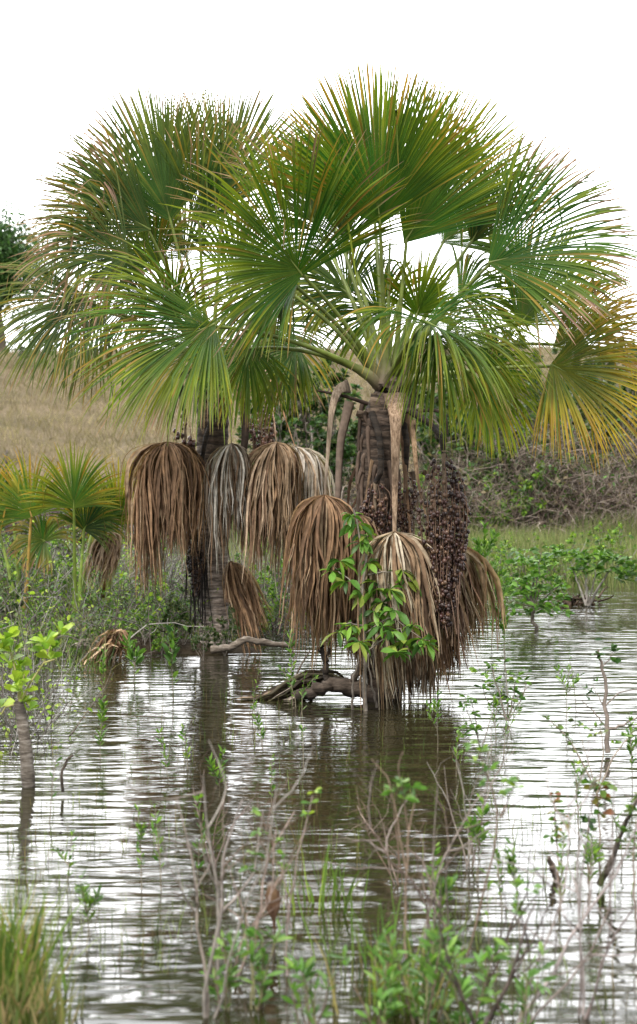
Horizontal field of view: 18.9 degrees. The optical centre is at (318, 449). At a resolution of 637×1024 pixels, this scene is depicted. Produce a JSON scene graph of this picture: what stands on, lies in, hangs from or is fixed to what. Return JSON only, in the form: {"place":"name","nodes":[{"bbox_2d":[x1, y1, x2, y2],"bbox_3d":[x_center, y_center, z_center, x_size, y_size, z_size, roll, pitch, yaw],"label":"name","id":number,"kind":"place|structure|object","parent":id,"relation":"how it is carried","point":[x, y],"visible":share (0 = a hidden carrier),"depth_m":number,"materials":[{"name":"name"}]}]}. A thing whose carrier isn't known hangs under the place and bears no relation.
{"place":"outdoors","nodes":[
{"label":"outdoors","id":0,"kind":"place"},
{"bbox_2d":[0,339,636,653],"bbox_3d":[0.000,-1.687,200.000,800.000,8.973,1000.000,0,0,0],"label":"ground","id":1,"kind":"structure","parent":0,"point":[186,648],"depth_m":75.72,"materials":[{"name":"beige plant"}]},
{"bbox_2d":[0,195,61,351],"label":"broadleaf tree","id":2,"kind":"object","parent":1,"relation":"on","point":[8,242],"visible":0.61,"depth_m":110.40,"materials":[{"name":"green plant"}]},
{"bbox_2d":[0,446,80,619],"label":"young palm","id":3,"kind":"object","parent":1,"relation":"on","point":[41,534],"visible":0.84,"depth_m":25.94,"materials":[{"name":"plant"}]},
{"bbox_2d":[12,440,130,630],"bbox_3d":[-3.215,1.138,25.629,1.548,2.567,1.663,0,0,0],"label":"young palm","id":4,"kind":"object","parent":1,"relation":"on","point":[75,495],"visible":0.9,"depth_m":25.28,"materials":[{"name":"plant"}]},
{"bbox_2d":[70,456,136,609],"bbox_3d":[-2.732,1.230,26.262,1.737,2.363,1.315,0,0,0],"label":"young palm","id":5,"kind":"object","parent":1,"relation":"on","point":[99,555],"visible":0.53,"depth_m":25.93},
{"bbox_2d":[0,479,232,544],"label":"dry thicket","id":6,"kind":"object","parent":1,"relation":"on","point":[11,533],"visible":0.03,"depth_m":45.50,"materials":[{"name":"brown plant"}]},
{"bbox_2d":[125,609,162,645],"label":"shrub","id":7,"kind":"object","parent":1,"relation":"on","point":[139,620],"visible":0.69,"depth_m":23.78,"materials":[{"name":"green plant"}]},
{"bbox_2d":[0,74,345,653],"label":"palm tree","id":8,"kind":"object","parent":1,"relation":"on","point":[215,481],"visible":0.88,"depth_m":23.16,"materials":[{"name":"green plant"}]},
{"bbox_2d":[161,587,201,644],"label":"shrub","id":9,"kind":"object","parent":1,"relation":"on","point":[185,618],"visible":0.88,"depth_m":23.57,"materials":[{"name":"green plant"}]},
{"bbox_2d":[228,343,362,488],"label":"tall bush","id":10,"kind":"object","parent":1,"relation":"on","point":[319,421],"visible":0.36,"depth_m":46.83,"materials":[{"name":"green plant"}]},
{"bbox_2d":[198,426,481,534],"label":"dry thicket","id":11,"kind":"object","parent":1,"relation":"on","point":[352,496],"visible":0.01,"depth_m":46.63,"materials":[{"name":"brown plant"}]},
{"bbox_2d":[47,47,636,708],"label":"palm tree","id":12,"kind":"object","parent":1,"relation":"on","point":[385,161],"visible":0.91,"depth_m":18.77,"materials":[{"name":"green plant"}]},
{"bbox_2d":[307,405,400,493],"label":"tall bush","id":13,"kind":"object","parent":1,"relation":"on","point":[352,434],"visible":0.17,"depth_m":51.59,"materials":[{"name":"green plant"}]},
{"bbox_2d":[388,350,528,473],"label":"tall bush","id":14,"kind":"object","parent":1,"relation":"on","point":[433,435],"visible":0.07,"depth_m":51.37,"materials":[{"name":"green plant"}]},
{"bbox_2d":[400,385,518,483],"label":"green bush","id":15,"kind":"object","parent":1,"relation":"on","point":[420,427],"visible":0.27,"depth_m":49.39,"materials":[{"name":"green plant"}]},
{"bbox_2d":[410,418,517,490],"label":"green bush","id":16,"kind":"object","parent":1,"relation":"on","point":[423,436],"visible":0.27,"depth_m":48.22,"materials":[{"name":"green plant"}]},
{"bbox_2d":[441,399,536,490],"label":"green bush","id":17,"kind":"object","parent":1,"relation":"on","point":[476,463],"visible":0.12,"depth_m":48.71,"materials":[{"name":"green plant"}]},
{"bbox_2d":[441,478,559,537],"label":"dry bush","id":18,"kind":"object","parent":1,"relation":"on","point":[502,510],"visible":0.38,"depth_m":45.35,"materials":[{"name":"brown plant"}]},
{"bbox_2d":[444,349,577,453],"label":"tall bush","id":19,"kind":"object","parent":1,"relation":"on","point":[456,420],"visible":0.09,"depth_m":51.07,"materials":[{"name":"green plant"}]},
{"bbox_2d":[400,386,636,538],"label":"dry thicket","id":20,"kind":"object","parent":1,"relation":"on","point":[552,465],"visible":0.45,"depth_m":46.63,"materials":[{"name":"brown plant"}]},
{"bbox_2d":[482,421,558,516],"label":"green bush","id":21,"kind":"object","parent":1,"relation":"on","point":[495,455],"visible":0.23,"depth_m":47.54,"materials":[{"name":"green plant"}]},
{"bbox_2d":[468,479,582,543],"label":"dry bush","id":22,"kind":"object","parent":1,"relation":"on","point":[525,510],"visible":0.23,"depth_m":45.71,"materials":[{"name":"brown plant"}]},
{"bbox_2d":[484,460,572,533],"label":"light bush","id":23,"kind":"object","parent":1,"relation":"on","point":[528,486],"visible":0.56,"depth_m":45.82,"materials":[{"name":"green plant"}]},
{"bbox_2d":[492,465,610,538],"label":"dry bush","id":24,"kind":"object","parent":1,"relation":"on","point":[547,501],"visible":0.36,"depth_m":45.85,"materials":[{"name":"brown plant"}]},
{"bbox_2d":[523,451,636,538],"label":"dry bush","id":25,"kind":"object","parent":1,"relation":"on","point":[602,500],"visible":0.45,"depth_m":45.63,"materials":[{"name":"brown plant"}]},
{"bbox_2d":[523,343,636,459],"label":"tall bush","id":26,"kind":"object","parent":1,"relation":"on","point":[584,416],"visible":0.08,"depth_m":51.69,"materials":[{"name":"green plant"}]},
{"bbox_2d":[543,460,636,531],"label":"dry bush","id":27,"kind":"object","parent":1,"relation":"on","point":[604,498],"visible":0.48,"depth_m":45.72,"materials":[{"name":"brown plant"}]},
{"bbox_2d":[572,453,636,535],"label":"dry bush","id":28,"kind":"object","parent":1,"relation":"on","point":[632,508],"visible":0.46,"depth_m":45.68,"materials":[{"name":"brown plant"}]},
{"bbox_2d":[0,563,636,1023],"bbox_3d":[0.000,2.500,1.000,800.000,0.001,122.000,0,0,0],"label":"water","id":29,"kind":"structure","parent":0,"point":[128,991],"depth_m":13.15,"materials":[{"name":"liquid"}]},
{"bbox_2d":[0,577,24,634],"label":"marsh shrub","id":30,"kind":"object","parent":29,"relation":"on","point":[12,595],"visible":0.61,"depth_m":25.00,"materials":[{"name":"green plant"}]},
{"bbox_2d":[0,621,72,787],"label":"sapling","id":31,"kind":"object","parent":29,"relation":"on","point":[49,642],"visible":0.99,"depth_m":14.17,"materials":[{"name":"green plant"}]},
{"bbox_2d":[0,950,85,1023],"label":"grass clump","id":32,"kind":"object","parent":29,"relation":"on","point":[19,1012],"visible":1,"depth_m":8.25,"materials":[{"name":"plant"}]},
{"bbox_2d":[0,869,102,1010],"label":"grass clump","id":33,"kind":"object","parent":29,"relation":"on","point":[10,952],"visible":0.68,"depth_m":8.61,"materials":[{"name":"plant"}]},
{"bbox_2d":[0,600,112,760],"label":"dead brush","id":34,"kind":"object","parent":29,"relation":"on","point":[5,681],"visible":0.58,"depth_m":17.21,"materials":[{"name":"grey plant"}]},
{"bbox_2d":[74,869,102,937],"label":"water plant","id":35,"kind":"object","parent":29,"relation":"on","point":[89,900],"visible":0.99,"depth_m":9.81,"materials":[{"name":"green plant"}]},
{"bbox_2d":[94,695,108,757],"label":"water plant","id":36,"kind":"object","parent":29,"relation":"on","point":[102,711],"visible":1,"depth_m":15.51,"materials":[{"name":"green plant"}]},
{"bbox_2d":[78,628,127,663],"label":"fallen frond","id":37,"kind":"object","parent":29,"relation":"on","point":[111,637],"visible":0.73,"depth_m":22.54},
{"bbox_2d":[0,513,221,655],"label":"dead brush","id":38,"kind":"object","parent":29,"relation":"on","point":[98,607],"visible":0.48,"depth_m":24.94,"materials":[{"name":"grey plant"}]},
{"bbox_2d":[0,537,262,671],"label":"marsh grass","id":39,"kind":"structure","parent":29,"relation":"on","point":[90,652],"depth_m":24.56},
{"bbox_2d":[119,631,145,680],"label":"water plant","id":40,"kind":"object","parent":29,"relation":"on","point":[131,654],"visible":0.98,"depth_m":20.67,"materials":[{"name":"green plant"}]},
{"bbox_2d":[0,719,308,979],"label":"water sedge","id":41,"kind":"object","parent":29,"relation":"on","point":[160,958],"visible":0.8,"depth_m":10.96,"materials":[{"name":"green plant"}]},
{"bbox_2d":[150,803,166,890],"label":"water plant","id":42,"kind":"object","parent":29,"relation":"on","point":[155,831],"visible":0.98,"depth_m":10.84,"materials":[{"name":"green plant"}]},
{"bbox_2d":[142,592,185,638],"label":"shrub","id":43,"kind":"object","parent":29,"relation":"on","point":[164,620],"visible":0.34,"depth_m":24.26,"materials":[{"name":"green plant"}]},
{"bbox_2d":[161,621,179,699],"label":"water plant","id":44,"kind":"object","parent":29,"relation":"on","point":[169,654],"visible":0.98,"depth_m":19.11,"materials":[{"name":"green plant"}]},
{"bbox_2d":[114,534,245,638],"bbox_3d":[-2.222,2.092,31.502,2.412,1.850,14.135,0,0,-4],"label":"dead brush","id":45,"kind":"object","parent":29,"relation":"on","point":[171,569],"visible":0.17,"depth_m":28.58,"materials":[{"name":"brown plant"}]},
{"bbox_2d":[188,616,216,659],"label":"shrub","id":46,"kind":"object","parent":29,"relation":"on","point":[195,639],"visible":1,"depth_m":22.70,"materials":[{"name":"green plant"}]},
{"bbox_2d":[114,671,307,740],"bbox_3d":[-1.042,2.399,18.303,1.888,0.262,4.087,0,0,0],"label":"water sedge","id":47,"kind":"object","parent":29,"relation":"on","point":[224,709],"visible":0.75,"depth_m":18.21,"materials":[{"name":"green plant"}]},
{"bbox_2d":[114,740,313,1017],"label":"bare branches","id":48,"kind":"object","parent":29,"relation":"on","point":[205,994],"visible":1,"depth_m":8.37,"materials":[{"name":"wood"}]},
{"bbox_2d":[151,750,276,870],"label":"bare branches","id":49,"kind":"object","parent":29,"relation":"on","point":[212,848],"visible":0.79,"depth_m":11.40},
{"bbox_2d":[204,745,228,796],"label":"water plant","id":50,"kind":"object","parent":29,"relation":"on","point":[212,766],"visible":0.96,"depth_m":13.75,"materials":[{"name":"green plant"}]},
{"bbox_2d":[204,607,239,655],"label":"shrub","id":51,"kind":"object","parent":29,"relation":"on","point":[224,635],"visible":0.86,"depth_m":23.18,"materials":[{"name":"green plant"}]},
{"bbox_2d":[200,924,250,1010],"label":"leafy herb","id":52,"kind":"object","parent":29,"relation":"on","point":[230,985],"visible":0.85,"depth_m":8.54,"materials":[{"name":"green plant"}]},
{"bbox_2d":[216,799,268,978],"bbox_3d":[-0.358,2.189,9.002,0.246,1.092,0.107,0,0,0],"label":"tall shoot","id":53,"kind":"object","parent":29,"relation":"on","point":[253,833],"visible":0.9,"depth_m":8.99,"materials":[{"name":"brown plant"}]},
{"bbox_2d":[175,529,310,638],"bbox_3d":[-0.889,2.015,30.531,3.406,1.894,12.376,0,0,0],"label":"dead brush","id":54,"kind":"object","parent":29,"relation":"on","point":[278,587],"visible":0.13,"depth_m":26.21,"materials":[{"name":"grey plant"}]},
{"bbox_2d":[210,636,288,653],"bbox_3d":[-0.806,2.302,22.552,0.937,0.220,0.192,0,0,0],"label":"driftwood","id":55,"kind":"object","parent":29,"relation":"on","point":[232,646],"visible":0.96,"depth_m":22.49,"materials":[{"name":"brown wood"}]},
{"bbox_2d":[189,775,324,981],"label":"bare branches","id":56,"kind":"object","parent":29,"relation":"on","point":[256,921],"visible":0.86,"depth_m":9.07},
{"bbox_2d":[234,918,293,1009],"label":"leafy herb","id":57,"kind":"object","parent":29,"relation":"on","point":[264,993],"visible":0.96,"depth_m":8.57,"materials":[{"name":"green plant"}]},
{"bbox_2d":[258,576,287,637],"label":"shrub","id":58,"kind":"object","parent":29,"relation":"on","point":[270,590],"visible":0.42,"depth_m":25.30,"materials":[{"name":"green plant"}]},
{"bbox_2d":[257,565,305,630],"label":"shrub","id":59,"kind":"object","parent":29,"relation":"on","point":[259,581],"visible":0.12,"depth_m":26.39,"materials":[{"name":"green plant"}]},
{"bbox_2d":[237,669,344,700],"bbox_3d":[-0.273,2.371,19.302,1.189,0.352,0.662,0,0,0],"label":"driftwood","id":60,"kind":"object","parent":29,"relation":"on","point":[276,692],"visible":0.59,"depth_m":19.13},
{"bbox_2d":[272,822,310,947],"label":"perch stem","id":61,"kind":"object","parent":29,"relation":"on","point":[285,869],"visible":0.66,"depth_m":9.65,"materials":[{"name":"plant"}]},
{"bbox_2d":[264,876,280,929],"bbox_3d":[-0.231,2.273,9.600,0.087,0.270,0.063,0,0,0],"label":"bird","id":62,"kind":"object","parent":61,"relation":"on","point":[275,894],"visible":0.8,"depth_m":9.58},
{"bbox_2d":[274,787,321,975],"bbox_3d":[-0.093,2.185,9.102,0.236,1.160,0.105,0,0,0],"label":"tall shoot","id":63,"kind":"object","parent":29,"relation":"on","point":[318,790],"visible":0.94,"depth_m":9.10,"materials":[{"name":"green plant"}]},
{"bbox_2d":[277,953,336,1023],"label":"leafy herb","id":64,"kind":"object","parent":29,"relation":"on","point":[302,966],"visible":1,"depth_m":8.24,"materials":[{"name":"green plant"}]},
{"bbox_2d":[280,838,368,915],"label":"grass clump","id":65,"kind":"object","parent":29,"relation":"on","point":[322,889],"visible":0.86,"depth_m":10.39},
{"bbox_2d":[228,518,425,571],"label":"reeds","id":66,"kind":"object","parent":29,"relation":"on","point":[233,547],"visible":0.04,"depth_m":41.30,"materials":[{"name":"green plant"}]},
{"bbox_2d":[293,644,385,702],"bbox_3d":[0.217,2.260,19.006,0.933,0.658,0.225,0,0,0],"label":"driftwood","id":67,"kind":"object","parent":29,"relation":"on","point":[333,684],"visible":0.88,"depth_m":18.95,"materials":[{"name":"brown wood"}]},
{"bbox_2d":[296,871,439,967],"bbox_3d":[0.266,2.300,9.435,0.590,0.462,0.522,0,0,-27],"label":"grass clump","id":68,"kind":"object","parent":29,"relation":"on","point":[363,933],"visible":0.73,"depth_m":9.42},
{"bbox_2d":[327,932,409,1023],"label":"leafy herb","id":69,"kind":"object","parent":29,"relation":"on","point":[385,993],"visible":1,"depth_m":8.19,"materials":[{"name":"green plant"}]},
{"bbox_2d":[329,783,426,884],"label":"bare branches","id":70,"kind":"object","parent":29,"relation":"on","point":[398,857],"visible":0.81,"depth_m":11.02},
{"bbox_2d":[319,508,438,710],"bbox_3d":[0.572,1.541,18.161,1.136,1.960,0.654,0,0,0],"label":"sapling","id":71,"kind":"object","parent":29,"relation":"on","point":[349,562],"visible":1,"depth_m":18.24,"materials":[{"name":"green plant"}]},
{"bbox_2d":[312,907,471,1018],"bbox_3d":[0.396,2.314,8.483,0.722,0.435,0.571,0,0,-29],"label":"grass clump","id":72,"kind":"object","parent":29,"relation":"on","point":[416,997],"visible":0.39,"depth_m":8.54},
{"bbox_2d":[372,752,426,983],"bbox_3d":[0.367,1.985,8.602,0.195,1.258,0.174,0,0,41],"label":"tall shoot","id":73,"kind":"object","parent":29,"relation":"on","point":[402,792],"visible":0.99,"depth_m":8.60,"materials":[{"name":"green plant"}]},
{"bbox_2d":[314,721,507,816],"bbox_3d":[0.833,2.414,14.972,1.721,0.232,3.886,0,0,0],"label":"water sedge","id":74,"kind":"object","parent":29,"relation":"on","point":[408,777],"visible":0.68,"depth_m":13.92,"materials":[{"name":"green plant"}]},
{"bbox_2d":[295,749,541,981],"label":"bare branches","id":75,"kind":"object","parent":29,"relation":"on","point":[385,850],"visible":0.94,"depth_m":9.07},
{"bbox_2d":[377,921,474,1023],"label":"leafy herb","id":76,"kind":"object","parent":29,"relation":"on","point":[429,974],"visible":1,"depth_m":8.23,"materials":[{"name":"green plant"}]},
{"bbox_2d":[426,856,457,928],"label":"water plant","id":77,"kind":"object","parent":29,"relation":"on","point":[450,881],"visible":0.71,"depth_m":10.02,"materials":[{"name":"green plant"}]},
{"bbox_2d":[423,904,464,964],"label":"leafy herb","id":78,"kind":"object","parent":29,"relation":"on","point":[457,942],"visible":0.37,"depth_m":9.29,"materials":[{"name":"green plant"}]},
{"bbox_2d":[272,777,636,1023],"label":"water sedge","id":79,"kind":"object","parent":29,"relation":"on","point":[529,954],"visible":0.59,"depth_m":9.57,"materials":[{"name":"green plant"}]},
{"bbox_2d":[407,934,510,1023],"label":"leafy herb","id":80,"kind":"object","parent":29,"relation":"on","point":[465,984],"visible":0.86,"depth_m":8.28,"materials":[{"name":"green plant"}]},
{"bbox_2d":[427,722,515,868],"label":"bare branches","id":81,"kind":"object","parent":29,"relation":"on","point":[468,862],"visible":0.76,"depth_m":11.45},
{"bbox_2d":[454,694,494,746],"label":"water shrub","id":82,"kind":"object","parent":29,"relation":"on","point":[472,726],"visible":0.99,"depth_m":15.49,"materials":[{"name":"green plant"}]},
{"bbox_2d":[460,793,490,880],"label":"water plant","id":83,"kind":"object","parent":29,"relation":"on","point":[475,830],"visible":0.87,"depth_m":11.08,"materials":[{"name":"green plant"}]},
{"bbox_2d":[395,834,564,1023],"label":"bare branches","id":84,"kind":"object","parent":29,"relation":"on","point":[490,1015],"visible":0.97,"depth_m":8.19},
{"bbox_2d":[471,521,500,572],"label":"water plant","id":85,"kind":"object","parent":29,"relation":"on","point":[478,548],"visible":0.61,"depth_m":33.03,"materials":[{"name":"green plant"}]},
{"bbox_2d":[463,739,524,969],"bbox_3d":[0.807,2.093,9.205,0.373,1.407,0.131,0,0,0],"label":"tall shoot","id":86,"kind":"object","parent":29,"relation":"on","point":[506,791],"visible":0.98,"depth_m":9.20,"materials":[{"name":"green plant"}]},
{"bbox_2d":[489,567,508,653],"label":"water plant","id":87,"kind":"object","parent":29,"relation":"on","point":[502,580],"visible":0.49,"depth_m":22.40,"materials":[{"name":"green plant"}]},
{"bbox_2d":[469,648,533,720],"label":"water shrub","id":88,"kind":"object","parent":29,"relation":"on","point":[488,666],"visible":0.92,"depth_m":17.50,"materials":[{"name":"green plant"}]},
{"bbox_2d":[496,539,524,583],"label":"reed edge shrub","id":89,"kind":"object","parent":29,"relation":"on","point":[513,571],"visible":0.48,"depth_m":35.12,"materials":[{"name":"green plant"}]},
{"bbox_2d":[500,837,523,940],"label":"water plant","id":90,"kind":"object","parent":29,"relation":"on","point":[509,866],"visible":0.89,"depth_m":9.76,"materials":[{"name":"green plant"}]},
{"bbox_2d":[473,937,558,1023],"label":"leafy herb","id":91,"kind":"object","parent":29,"relation":"on","point":[522,991],"visible":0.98,"depth_m":8.19,"materials":[{"name":"green plant"}]},
{"bbox_2d":[487,867,547,986],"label":"tall shoot","id":92,"kind":"object","parent":29,"relation":"on","point":[536,886],"visible":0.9,"depth_m":8.90,"materials":[{"name":"green plant"}]},
{"bbox_2d":[407,504,636,589],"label":"reeds","id":93,"kind":"object","parent":29,"relation":"on","point":[521,542],"visible":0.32,"depth_m":40.84,"materials":[{"name":"green plant"}]},
{"bbox_2d":[502,544,574,629],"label":"water shrub","id":94,"kind":"object","parent":29,"relation":"on","point":[532,575],"visible":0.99,"depth_m":26.39,"materials":[{"name":"green plant"}]},
{"bbox_2d":[476,772,636,1018],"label":"bare branches","id":95,"kind":"object","parent":29,"relation":"on","point":[582,981],"visible":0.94,"depth_m":8.44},
{"bbox_2d":[477,718,636,1023],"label":"bare branches","id":96,"kind":"object","parent":29,"relation":"on","point":[557,964],"visible":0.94,"depth_m":8.40,"materials":[{"name":"wood"}]},
{"bbox_2d":[542,791,574,892],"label":"tall shoot","id":97,"kind":"object","parent":29,"relation":"on","point":[556,835],"visible":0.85,"depth_m":10.60,"materials":[{"name":"green plant"}]},
{"bbox_2d":[554,819,570,922],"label":"water plant","id":98,"kind":"object","parent":29,"relation":"on","point":[561,856],"visible":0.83,"depth_m":10.11,"materials":[{"name":"green plant"}]},
{"bbox_2d":[534,531,601,578],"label":"reed edge shrub","id":99,"kind":"object","parent":29,"relation":"on","point":[561,546],"visible":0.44,"depth_m":35.76,"materials":[{"name":"green plant"}]},
{"bbox_2d":[542,715,636,795],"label":"water shrub","id":100,"kind":"object","parent":29,"relation":"on","point":[560,727],"visible":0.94,"depth_m":13.00,"materials":[{"name":"green plant"}]},
{"bbox_2d":[581,833,604,899],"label":"water plant","id":101,"kind":"object","parent":29,"relation":"on","point":[595,849],"visible":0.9,"depth_m":10.66,"materials":[{"name":"green plant"}]},
{"bbox_2d":[579,777,617,883],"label":"tall shoot","id":102,"kind":"object","parent":29,"relation":"on","point":[603,795],"visible":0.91,"depth_m":10.79,"materials":[{"name":"green plant"}]},
{"bbox_2d":[561,548,636,605],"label":"water shrub","id":103,"kind":"object","parent":29,"relation":"on","point":[604,556],"visible":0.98,"depth_m":30.27,"materials":[{"name":"green plant"}]},
{"bbox_2d":[582,638,636,752],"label":"water shrub","id":104,"kind":"object","parent":29,"relation":"on","point":[617,660],"visible":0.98,"depth_m":15.59,"materials":[{"name":"green plant"}]},
{"bbox_2d":[589,521,636,574],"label":"reed edge shrub","id":105,"kind":"object","parent":29,"relation":"on","point":[607,538],"visible":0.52,"depth_m":37.86,"materials":[{"name":"green plant"}]},
{"bbox_2d":[596,799,636,885],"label":"bare branch","id":106,"kind":"object","parent":29,"relation":"on","point":[621,833],"visible":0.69,"depth_m":10.75,"materials":[{"name":"brown wood"}]},
{"bbox_2d":[614,792,636,927],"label":"tall shoot","id":107,"kind":"object","parent":29,"relation":"on","point":[629,807],"visible":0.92,"depth_m":9.99,"materials":[{"name":"green plant"}]},
{"bbox_2d":[623,711,636,787],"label":"water plant","id":108,"kind":"object","parent":29,"relation":"on","point":[629,748],"visible":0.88,"depth_m":14.16,"materials":[{"name":"green plant"}]},
{"bbox_2d":[0,0,636,350],"label":"sky","id":109,"kind":"structure","parent":0,"point":[572,64],"materials":[{"name":"white"}]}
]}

